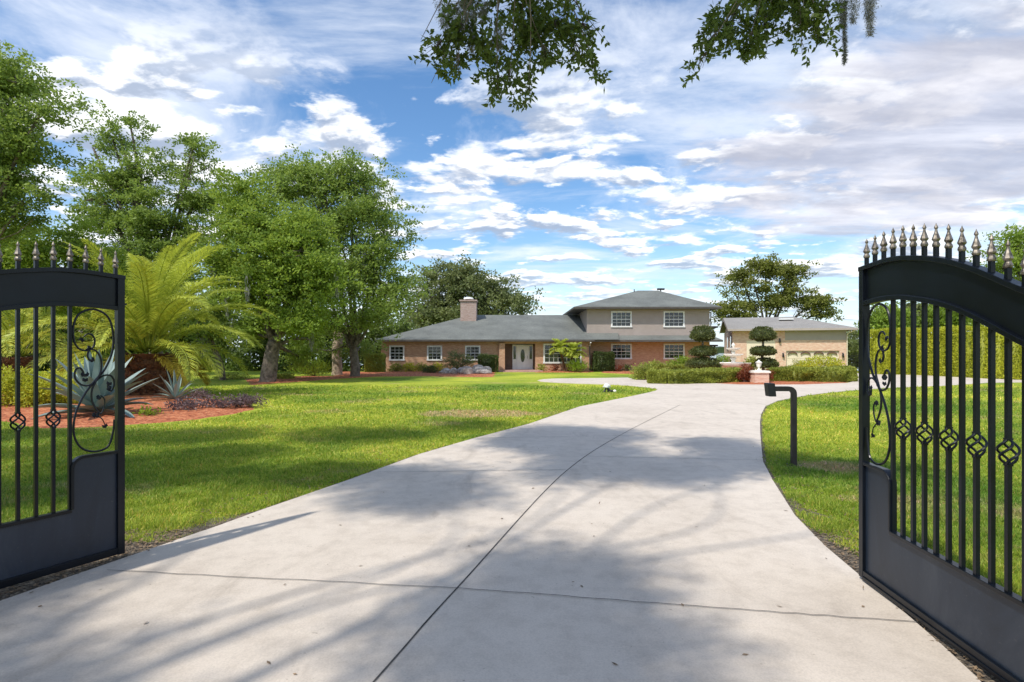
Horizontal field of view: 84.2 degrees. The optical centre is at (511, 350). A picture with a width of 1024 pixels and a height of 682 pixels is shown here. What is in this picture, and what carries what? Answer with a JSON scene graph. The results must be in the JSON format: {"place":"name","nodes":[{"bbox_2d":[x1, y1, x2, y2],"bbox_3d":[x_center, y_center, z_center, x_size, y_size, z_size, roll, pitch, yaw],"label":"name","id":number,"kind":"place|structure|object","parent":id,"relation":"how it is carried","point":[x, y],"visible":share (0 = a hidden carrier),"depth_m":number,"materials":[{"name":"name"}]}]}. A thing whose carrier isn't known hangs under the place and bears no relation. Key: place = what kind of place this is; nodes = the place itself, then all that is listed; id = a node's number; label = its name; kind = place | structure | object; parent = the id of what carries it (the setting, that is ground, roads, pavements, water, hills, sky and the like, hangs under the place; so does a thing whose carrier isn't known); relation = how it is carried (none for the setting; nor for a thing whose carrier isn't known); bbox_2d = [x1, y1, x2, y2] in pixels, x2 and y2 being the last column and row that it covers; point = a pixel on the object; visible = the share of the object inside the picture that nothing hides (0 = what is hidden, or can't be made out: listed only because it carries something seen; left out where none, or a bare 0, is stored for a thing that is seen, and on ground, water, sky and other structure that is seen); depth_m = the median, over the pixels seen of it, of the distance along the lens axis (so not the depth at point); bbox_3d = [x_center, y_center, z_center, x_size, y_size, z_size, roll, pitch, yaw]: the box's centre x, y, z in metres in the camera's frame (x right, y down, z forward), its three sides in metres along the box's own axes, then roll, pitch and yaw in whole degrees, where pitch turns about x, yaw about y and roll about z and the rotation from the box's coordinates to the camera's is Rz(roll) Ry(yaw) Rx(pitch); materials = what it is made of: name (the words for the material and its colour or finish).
{"place":"outdoors","nodes":[
{"label":"outdoors","id":0,"kind":"place"},
{"bbox_2d":[0,373,1021,681],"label":"driveway","id":1,"kind":"structure","parent":0,"point":[734,537],"depth_m":3.83,"materials":[{"name":"concrete"}]},
{"bbox_2d":[1,366,1021,595],"bbox_3d":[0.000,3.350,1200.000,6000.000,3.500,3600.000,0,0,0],"label":"ground","id":2,"kind":"structure","parent":0,"point":[514,378],"depth_m":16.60,"materials":[{"name":"green plant"}]},
{"bbox_2d":[39,331,82,370],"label":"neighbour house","id":3,"kind":"structure","parent":2,"relation":"on","point":[57,359],"depth_m":46.00,"materials":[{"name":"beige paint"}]},
{"bbox_2d":[0,241,126,588],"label":"iron gate","id":4,"kind":"structure","parent":2,"relation":"on","point":[87,525],"depth_m":4.04,"materials":[{"name":"black metal"}]},
{"bbox_2d":[0,214,153,356],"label":"oak tree","id":5,"kind":"object","parent":2,"relation":"on","point":[44,246],"visible":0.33,"depth_m":26.62,"materials":[{"name":"green plant"}]},
{"bbox_2d":[1,395,253,427],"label":"mulch bed","id":6,"kind":"object","parent":2,"relation":"on","point":[88,419],"visible":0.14,"depth_m":13.76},
{"bbox_2d":[1,364,61,407],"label":"yellow shrub","id":7,"kind":"object","parent":6,"relation":"on","point":[26,391],"visible":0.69,"depth_m":15.21,"materials":[{"name":"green plant"}]},
{"bbox_2d":[0,40,97,252],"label":"oak tree","id":8,"kind":"object","parent":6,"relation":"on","point":[21,150],"visible":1,"depth_m":21.76,"materials":[{"name":"green plant"}]},
{"bbox_2d":[38,366,78,403],"bbox_3d":[-12.822,1.040,15.878,1.872,1.216,1.338,0,0,34],"label":"yellow shrub","id":9,"kind":"object","parent":6,"relation":"on","point":[60,398],"visible":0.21,"depth_m":15.82,"materials":[{"name":"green plant"}]},
{"bbox_2d":[1,306,130,387],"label":"palm tree","id":10,"kind":"object","parent":6,"relation":"on","point":[8,359],"visible":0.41,"depth_m":22.67,"materials":[{"name":"green plant"}]},
{"bbox_2d":[30,346,156,419],"bbox_3d":[-9.953,0.754,13.623,2.403,1.732,2.623,0,0,-7],"label":"agave plant","id":11,"kind":"object","parent":6,"relation":"on","point":[92,369],"visible":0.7,"depth_m":13.37,"materials":[{"name":"green plant"}]},
{"bbox_2d":[1,232,276,395],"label":"palm tree","id":12,"kind":"object","parent":6,"relation":"on","point":[156,310],"visible":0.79,"depth_m":18.83,"materials":[{"name":"green plant"}]},
{"bbox_2d":[130,403,163,415],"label":"plant","id":13,"kind":"object","parent":6,"relation":"on","point":[148,412],"visible":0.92,"depth_m":13.50,"materials":[{"name":"green plant"}]},
{"bbox_2d":[150,371,202,400],"bbox_3d":[-10.073,1.027,17.015,1.348,0.966,1.336,0,0,-4],"label":"agave plant","id":14,"kind":"object","parent":6,"relation":"on","point":[174,388],"visible":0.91,"depth_m":16.92,"materials":[{"name":"green plant"}]},
{"bbox_2d":[163,396,205,410],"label":"purple plant","id":15,"kind":"object","parent":6,"relation":"on","point":[185,404],"visible":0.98,"depth_m":14.73,"materials":[{"name":"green plant"}]},
{"bbox_2d":[185,387,214,397],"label":"purple plant","id":16,"kind":"object","parent":6,"relation":"on","point":[199,393],"visible":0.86,"depth_m":18.35,"materials":[{"name":"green plant"}]},
{"bbox_2d":[200,392,239,407],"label":"purple plant","id":17,"kind":"object","parent":6,"relation":"on","point":[218,403],"visible":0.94,"depth_m":15.29,"materials":[{"name":"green plant"}]},
{"bbox_2d":[222,394,259,407],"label":"purple plant","id":18,"kind":"object","parent":6,"relation":"on","point":[240,401],"visible":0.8,"depth_m":15.68,"materials":[{"name":"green plant"}]},
{"bbox_2d":[232,393,268,406],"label":"purple plant","id":19,"kind":"object","parent":6,"relation":"on","point":[256,399],"visible":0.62,"depth_m":15.96,"materials":[{"name":"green plant"}]},
{"bbox_2d":[47,99,238,353],"bbox_3d":[-23.314,-6.773,35.862,10.986,17.087,7.802,0,0,0],"label":"oak tree","id":20,"kind":"object","parent":2,"relation":"on","point":[150,224],"visible":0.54,"depth_m":35.50,"materials":[{"name":"green plant"}]},
{"bbox_2d":[1,306,425,371],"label":"undergrowth","id":21,"kind":"object","parent":2,"relation":"on","point":[249,362],"visible":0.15,"depth_m":45.23,"materials":[{"name":"green plant"}]},
{"bbox_2d":[175,295,253,379],"bbox_3d":[-16.961,-0.943,31.442,4.831,5.426,4.702,0,0,25],"label":"leaning tree","id":22,"kind":"object","parent":2,"relation":"on","point":[200,335],"visible":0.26,"depth_m":30.85,"materials":[{"name":"green plant"}]},
{"bbox_2d":[208,372,252,379],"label":"shrub","id":23,"kind":"object","parent":2,"relation":"on","point":[231,375],"visible":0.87,"depth_m":31.81,"materials":[{"name":"green plant"}]},
{"bbox_2d":[0,408,573,600],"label":"soil strip","id":24,"kind":"object","parent":2,"relation":"on","point":[26,588],"visible":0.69,"depth_m":4.44,"materials":[{"name":"brown soil"}]},
{"bbox_2d":[244,376,340,384],"bbox_3d":[-12.800,1.581,32.067,5.331,0.078,11.124,0,0,19],"label":"mulch bed","id":25,"kind":"object","parent":2,"relation":"on","point":[295,379],"visible":0.67,"depth_m":31.10,"materials":[{"name":"brown soil"}]},
{"bbox_2d":[184,165,371,381],"bbox_3d":[-12.100,-3.992,29.150,7.995,11.630,8.796,0,0,-37],"label":"oak tree","id":26,"kind":"object","parent":25,"relation":"on","point":[279,260],"visible":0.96,"depth_m":28.00,"materials":[{"name":"green plant"}]},
{"bbox_2d":[277,371,294,378],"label":"shrub","id":27,"kind":"object","parent":25,"relation":"on","point":[282,375],"visible":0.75,"depth_m":31.87,"materials":[{"name":"green plant"}]},
{"bbox_2d":[286,353,333,375],"bbox_3d":[-12.778,0.872,36.038,3.466,1.698,2.376,0,0,-10],"label":"fern shrub","id":28,"kind":"object","parent":25,"relation":"on","point":[314,370],"visible":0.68,"depth_m":35.80,"materials":[{"name":"green plant"}]},
{"bbox_2d":[335,371,495,378],"bbox_3d":[-7.371,1.569,38.083,13.209,0.103,12.095,0,0,0],"label":"mulch bed","id":29,"kind":"object","parent":2,"relation":"on","point":[346,374],"visible":0.71,"depth_m":37.04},
{"bbox_2d":[230,143,435,376],"bbox_3d":[-10.898,-5.493,35.032,13.407,14.521,8.397,0,0,31],"label":"oak tree","id":30,"kind":"object","parent":29,"relation":"on","point":[310,186],"visible":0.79,"depth_m":34.06,"materials":[{"name":"green plant"}]},
{"bbox_2d":[331,329,342,374],"bbox_3d":[-11.579,-0.150,37.500,0.803,3.733,0.773,0,0,0],"label":"bare snag","id":31,"kind":"object","parent":29,"relation":"on","point":[337,366],"visible":0.45,"depth_m":37.24,"materials":[{"name":"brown wood"}]},
{"bbox_2d":[364,352,385,371],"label":"box hedge","id":32,"kind":"object","parent":29,"relation":"on","point":[368,367],"visible":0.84,"depth_m":41.57,"materials":[{"name":"green plant"}]},
{"bbox_2d":[385,361,403,371],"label":"border shrub","id":33,"kind":"object","parent":29,"relation":"on","point":[396,368],"visible":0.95,"depth_m":43.00,"materials":[{"name":"green plant"}]},
{"bbox_2d":[402,362,418,371],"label":"border shrub","id":34,"kind":"object","parent":29,"relation":"on","point":[411,367],"visible":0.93,"depth_m":43.11,"materials":[{"name":"green plant"}]},
{"bbox_2d":[415,362,429,370],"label":"border shrub","id":35,"kind":"object","parent":29,"relation":"on","point":[420,365],"visible":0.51,"depth_m":43.05,"materials":[{"name":"green plant"}]},
{"bbox_2d":[418,363,439,372],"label":"shrub","id":36,"kind":"object","parent":29,"relation":"on","point":[429,368],"visible":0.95,"depth_m":39.87,"materials":[{"name":"green plant"}]},
{"bbox_2d":[432,362,443,370],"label":"border shrub","id":37,"kind":"object","parent":29,"relation":"on","point":[437,365],"visible":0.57,"depth_m":43.09,"materials":[{"name":"green plant"}]},
{"bbox_2d":[449,368,456,373],"bbox_3d":[-3.995,1.379,38.751,0.535,0.462,0.551,0,0,8],"label":"rock","id":38,"kind":"object","parent":29,"relation":"on","point":[453,370],"visible":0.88,"depth_m":38.57,"materials":[{"name":"grey stone"}]},
{"bbox_2d":[439,350,477,368],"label":"round shrub","id":39,"kind":"object","parent":29,"relation":"on","point":[452,360],"visible":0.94,"depth_m":41.84,"materials":[{"name":"green plant"}]},
{"bbox_2d":[459,366,472,373],"bbox_3d":[-3.110,1.320,38.723,1.030,0.581,0.997,0,0,-3],"label":"rock","id":40,"kind":"object","parent":29,"relation":"on","point":[466,369],"visible":0.88,"depth_m":38.35,"materials":[{"name":"grey stone"}]},
{"bbox_2d":[476,369,491,373],"bbox_3d":[-2.002,1.438,39.263,1.018,0.343,1.079,0,0,-28],"label":"rock","id":41,"kind":"object","parent":29,"relation":"on","point":[483,371],"visible":0.91,"depth_m":38.90,"materials":[{"name":"grey stone"}]},
{"bbox_2d":[477,353,498,371],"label":"box hedge","id":42,"kind":"object","parent":29,"relation":"on","point":[491,361],"visible":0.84,"depth_m":42.31,"materials":[{"name":"green plant"}]},
{"bbox_2d":[389,250,544,329],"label":"backyard tree","id":43,"kind":"object","parent":2,"relation":"on","point":[460,282],"visible":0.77,"depth_m":64.49,"materials":[{"name":"green plant"}]},
{"bbox_2d":[0,446,993,680],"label":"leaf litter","id":44,"kind":"object","parent":2,"relation":"on","point":[816,532],"visible":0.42,"depth_m":4.54,"materials":[{"name":"brown plant"}]},
{"bbox_2d":[375,288,722,371],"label":"house","id":45,"kind":"structure","parent":2,"relation":"on","point":[637,327],"depth_m":45.01,"materials":[{"name":"beige brick"}]},
{"bbox_2d":[389,346,404,360],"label":"window","id":46,"kind":"structure","parent":45,"relation":"in","point":[396,353],"depth_m":44.06,"materials":[{"name":"white glass"}]},
{"bbox_2d":[427,346,442,360],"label":"window","id":47,"kind":"structure","parent":45,"relation":"in","point":[434,353],"depth_m":44.06,"materials":[{"name":"white glass"}]},
{"bbox_2d":[465,346,479,360],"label":"window","id":48,"kind":"structure","parent":45,"relation":"in","point":[471,350],"depth_m":44.06,"materials":[{"name":"white glass"}]},
{"bbox_2d":[517,345,527,368],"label":"front door","id":49,"kind":"structure","parent":45,"relation":"in","point":[522,350],"depth_m":45.09,"materials":[{"name":"white wood"}]},
{"bbox_2d":[543,344,581,362],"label":"window","id":50,"kind":"structure","parent":45,"relation":"in","point":[547,357],"depth_m":44.06,"materials":[{"name":"clear glass"}]},
{"bbox_2d":[611,344,631,358],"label":"window","id":51,"kind":"structure","parent":45,"relation":"in","point":[622,351],"depth_m":45.06,"materials":[{"name":"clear glass"}]},
{"bbox_2d":[611,311,631,326],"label":"window","id":52,"kind":"structure","parent":45,"relation":"in","point":[618,318],"depth_m":45.07,"materials":[{"name":"clear glass"}]},
{"bbox_2d":[663,344,684,358],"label":"window","id":53,"kind":"structure","parent":45,"relation":"in","point":[669,350],"depth_m":45.06,"materials":[{"name":"clear glass"}]},
{"bbox_2d":[663,311,684,326],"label":"window","id":54,"kind":"structure","parent":45,"relation":"in","point":[670,318],"depth_m":45.07,"materials":[{"name":"clear glass"}]},
{"bbox_2d":[535,371,593,372],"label":"mulch bed","id":55,"kind":"object","parent":2,"relation":"on","point":[564,372],"visible":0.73,"depth_m":41.88,"materials":[{"name":"brown soil"}]},
{"bbox_2d":[535,363,547,370],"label":"plant","id":56,"kind":"object","parent":55,"relation":"on","point":[541,367],"visible":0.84,"depth_m":43.33,"materials":[{"name":"green plant"}]},
{"bbox_2d":[548,364,561,370],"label":"plant","id":57,"kind":"object","parent":55,"relation":"on","point":[555,367],"visible":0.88,"depth_m":43.35,"materials":[{"name":"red plant"}]},
{"bbox_2d":[549,338,586,371],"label":"palm","id":58,"kind":"object","parent":55,"relation":"on","point":[572,348],"visible":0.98,"depth_m":42.37,"materials":[{"name":"green plant"}]},
{"bbox_2d":[564,358,590,371],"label":"fern plant","id":59,"kind":"object","parent":55,"relation":"on","point":[576,366],"visible":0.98,"depth_m":42.01,"materials":[{"name":"green plant"}]},
{"bbox_2d":[602,383,615,392],"bbox_3d":[3.758,1.440,21.801,0.546,0.384,0.318,0,0,0],"label":"garden ornament","id":60,"kind":"object","parent":2,"relation":"on","point":[606,386],"visible":0.91,"depth_m":21.78,"materials":[{"name":"metal"}]},
{"bbox_2d":[600,371,637,373],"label":"mulch bed","id":61,"kind":"object","parent":2,"relation":"on","point":[621,372],"visible":0.14,"depth_m":41.19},
{"bbox_2d":[592,351,614,371],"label":"box hedge","id":62,"kind":"object","parent":61,"relation":"on","point":[603,361],"visible":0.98,"depth_m":43.52,"materials":[{"name":"green plant"}]},
{"bbox_2d":[613,363,624,370],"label":"plant","id":63,"kind":"object","parent":61,"relation":"on","point":[618,368],"visible":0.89,"depth_m":43.38,"materials":[{"name":"red plant"}]},
{"bbox_2d":[620,363,633,370],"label":"plant","id":64,"kind":"object","parent":61,"relation":"on","point":[627,367],"visible":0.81,"depth_m":43.35,"materials":[{"name":"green plant"}]},
{"bbox_2d":[408,0,881,112],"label":"overhanging oak","id":65,"kind":"object","parent":2,"relation":"on","point":[533,30],"visible":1,"depth_m":5.08,"materials":[{"name":"green plant"}]},
{"bbox_2d":[716,353,730,361],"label":"green shrub","id":66,"kind":"object","parent":2,"relation":"on","point":[722,359],"visible":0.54,"depth_m":39.95,"materials":[{"name":"green plant"}]},
{"bbox_2d":[641,379,849,384],"bbox_3d":[13.787,1.564,32.683,11.739,0.112,15.117,0,0,26],"label":"mulch bed","id":67,"kind":"object","parent":2,"relation":"on","point":[790,382],"visible":0.02,"depth_m":27.86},
{"bbox_2d":[628,359,670,379],"bbox_3d":[7.647,1.058,31.256,2.597,1.297,1.615,0,0,-36],"label":"croton shrub","id":68,"kind":"object","parent":67,"relation":"on","point":[641,371],"visible":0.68,"depth_m":30.94,"materials":[{"name":"green plant"}]},
{"bbox_2d":[666,355,690,364],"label":"lime shrub","id":69,"kind":"object","parent":67,"relation":"on","point":[682,359],"visible":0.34,"depth_m":35.92,"materials":[{"name":"green plant"}]},
{"bbox_2d":[661,362,721,369],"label":"hedge","id":70,"kind":"object","parent":67,"relation":"on","point":[677,366],"visible":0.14,"depth_m":34.19,"materials":[{"name":"green plant"}]},
{"bbox_2d":[646,366,748,383],"bbox_3d":[9.430,1.229,28.237,6.096,0.911,1.747,0,0,-19],"label":"hedge","id":71,"kind":"object","parent":67,"relation":"on","point":[694,375],"visible":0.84,"depth_m":27.41,"materials":[{"name":"green plant"}]},
{"bbox_2d":[684,324,722,368],"bbox_3d":[10.777,0.064,32.007,2.019,3.188,2.097,0,0,0],"label":"topiary tree","id":72,"kind":"object","parent":67,"relation":"on","point":[703,333],"visible":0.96,"depth_m":31.57,"materials":[{"name":"green plant"}]},
{"bbox_2d":[720,343,750,367],"bbox_3d":[14.070,0.550,36.000,2.118,2.140,2.118,0,0,-22],"label":"tiered fountain","id":73,"kind":"object","parent":67,"relation":"on","point":[733,358],"visible":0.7,"depth_m":35.59,"materials":[{"name":"beige stone"}]},
{"bbox_2d":[735,362,754,381],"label":"red shrub","id":74,"kind":"object","parent":67,"relation":"on","point":[743,375],"visible":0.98,"depth_m":28.21,"materials":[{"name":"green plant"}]},
{"bbox_2d":[743,355,760,369],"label":"green shrub","id":75,"kind":"object","parent":67,"relation":"on","point":[751,360],"visible":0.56,"depth_m":35.88,"materials":[{"name":"green plant"}]},
{"bbox_2d":[748,326,778,369],"bbox_3d":[14.685,0.088,32.990,1.768,3.141,1.682,0,0,0],"label":"topiary tree","id":76,"kind":"object","parent":67,"relation":"on","point":[759,334],"visible":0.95,"depth_m":32.62,"materials":[{"name":"green plant"}]},
{"bbox_2d":[765,368,775,380],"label":"red shrub","id":77,"kind":"object","parent":67,"relation":"on","point":[770,375],"visible":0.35,"depth_m":28.47,"materials":[{"name":"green plant"}]},
{"bbox_2d":[766,365,817,381],"bbox_3d":[14.407,1.198,29.327,2.516,0.978,1.560,0,0,12],"label":"hedge","id":78,"kind":"object","parent":67,"relation":"on","point":[788,373],"visible":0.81,"depth_m":28.88,"materials":[{"name":"green plant"}]},
{"bbox_2d":[790,358,802,365],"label":"garage shrub","id":79,"kind":"object","parent":67,"relation":"on","point":[796,363],"visible":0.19,"depth_m":35.03,"materials":[{"name":"green plant"}]},
{"bbox_2d":[795,354,844,368],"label":"garage shrub","id":80,"kind":"object","parent":67,"relation":"on","point":[808,362],"visible":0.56,"depth_m":33.81,"materials":[{"name":"yellow plant"}]},
{"bbox_2d":[811,365,858,381],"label":"hedge","id":81,"kind":"object","parent":67,"relation":"on","point":[841,373],"visible":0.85,"depth_m":28.71,"materials":[{"name":"green plant"}]},
{"bbox_2d":[749,360,770,382],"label":"lantern pillar","id":82,"kind":"structure","parent":2,"relation":"on","point":[758,375],"depth_m":27.65,"materials":[{"name":"brick"}]},
{"bbox_2d":[706,251,847,327],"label":"spreading oak","id":83,"kind":"object","parent":2,"relation":"on","point":[817,304],"visible":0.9,"depth_m":70.75,"materials":[{"name":"green plant"}]},
{"bbox_2d":[764,383,801,465],"bbox_3d":[3.790,1.050,7.930,0.471,1.200,0.160,0,0,0],"label":"keypad post","id":84,"kind":"object","parent":2,"relation":"on","point":[771,389],"visible":0.86,"depth_m":7.90,"materials":[{"name":"metal"}]},
{"bbox_2d":[719,317,857,369],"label":"garage","id":85,"kind":"structure","parent":2,"relation":"on","point":[798,339],"depth_m":44.87,"materials":[{"name":"paint"}]},
{"bbox_2d":[786,351,838,366],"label":"garage door","id":86,"kind":"structure","parent":85,"relation":"in","point":[790,355],"depth_m":44.54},
{"bbox_2d":[849,353,858,372],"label":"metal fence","id":87,"kind":"object","parent":2,"relation":"on","point":[858,361],"visible":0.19,"depth_m":44.00,"materials":[{"name":"black metal"}]},
{"bbox_2d":[846,330,870,368],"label":"garden tree","id":88,"kind":"object","parent":2,"relation":"on","point":[853,346],"visible":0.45,"depth_m":59.16,"materials":[{"name":"green plant"}]},
{"bbox_2d":[760,407,1000,681],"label":"soil strip","id":89,"kind":"object","parent":2,"relation":"on","point":[970,664],"visible":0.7,"depth_m":4.39,"materials":[{"name":"brown soil"}]},
{"bbox_2d":[853,301,920,333],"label":"garden tree","id":90,"kind":"object","parent":2,"relation":"on","point":[878,317],"visible":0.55,"depth_m":55.16,"materials":[{"name":"green plant"}]},
{"bbox_2d":[896,301,930,332],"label":"garden tree","id":91,"kind":"object","parent":2,"relation":"on","point":[918,306],"visible":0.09,"depth_m":57.10,"materials":[{"name":"green plant"}]},
{"bbox_2d":[858,223,1023,681],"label":"iron gate","id":92,"kind":"structure","parent":2,"relation":"on","point":[975,616],"depth_m":3.10,"materials":[{"name":"black metal"}]},
{"bbox_2d":[916,304,967,331],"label":"garden tree","id":93,"kind":"object","parent":2,"relation":"on","point":[930,319],"visible":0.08,"depth_m":54.74,"materials":[{"name":"green plant"}]},
{"bbox_2d":[870,325,1021,379],"bbox_3d":[28.026,0.029,32.444,3.283,3.366,15.994,0,0,-20],"label":"tall hedge","id":94,"kind":"object","parent":2,"relation":"on","point":[883,366],"visible":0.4,"depth_m":34.51,"materials":[{"name":"green plant"}]},
{"bbox_2d":[928,224,1023,325],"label":"garden tree","id":95,"kind":"object","parent":2,"relation":"on","point":[1017,238],"visible":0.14,"depth_m":37.95,"materials":[{"name":"green plant"}]},
{"bbox_2d":[0,0,1023,346],"label":"sky","id":96,"kind":"structure","parent":0,"point":[585,194],"materials":[{"name":"blue"}]},
{"bbox_2d":[226,353,857,369],"bbox_3d":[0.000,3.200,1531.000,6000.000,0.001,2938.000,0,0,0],"label":"lake water","id":97,"kind":"structure","parent":0,"point":[719,354],"depth_m":324.17,"materials":[{"name":"blue liquid"}]},
{"bbox_2d":[169,346,723,352],"bbox_3d":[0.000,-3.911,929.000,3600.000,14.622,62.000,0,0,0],"label":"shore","id":98,"kind":"structure","parent":97,"relation":"on","point":[720,349],"depth_m":901.85,"materials":[{"name":"plant"}]}
]}

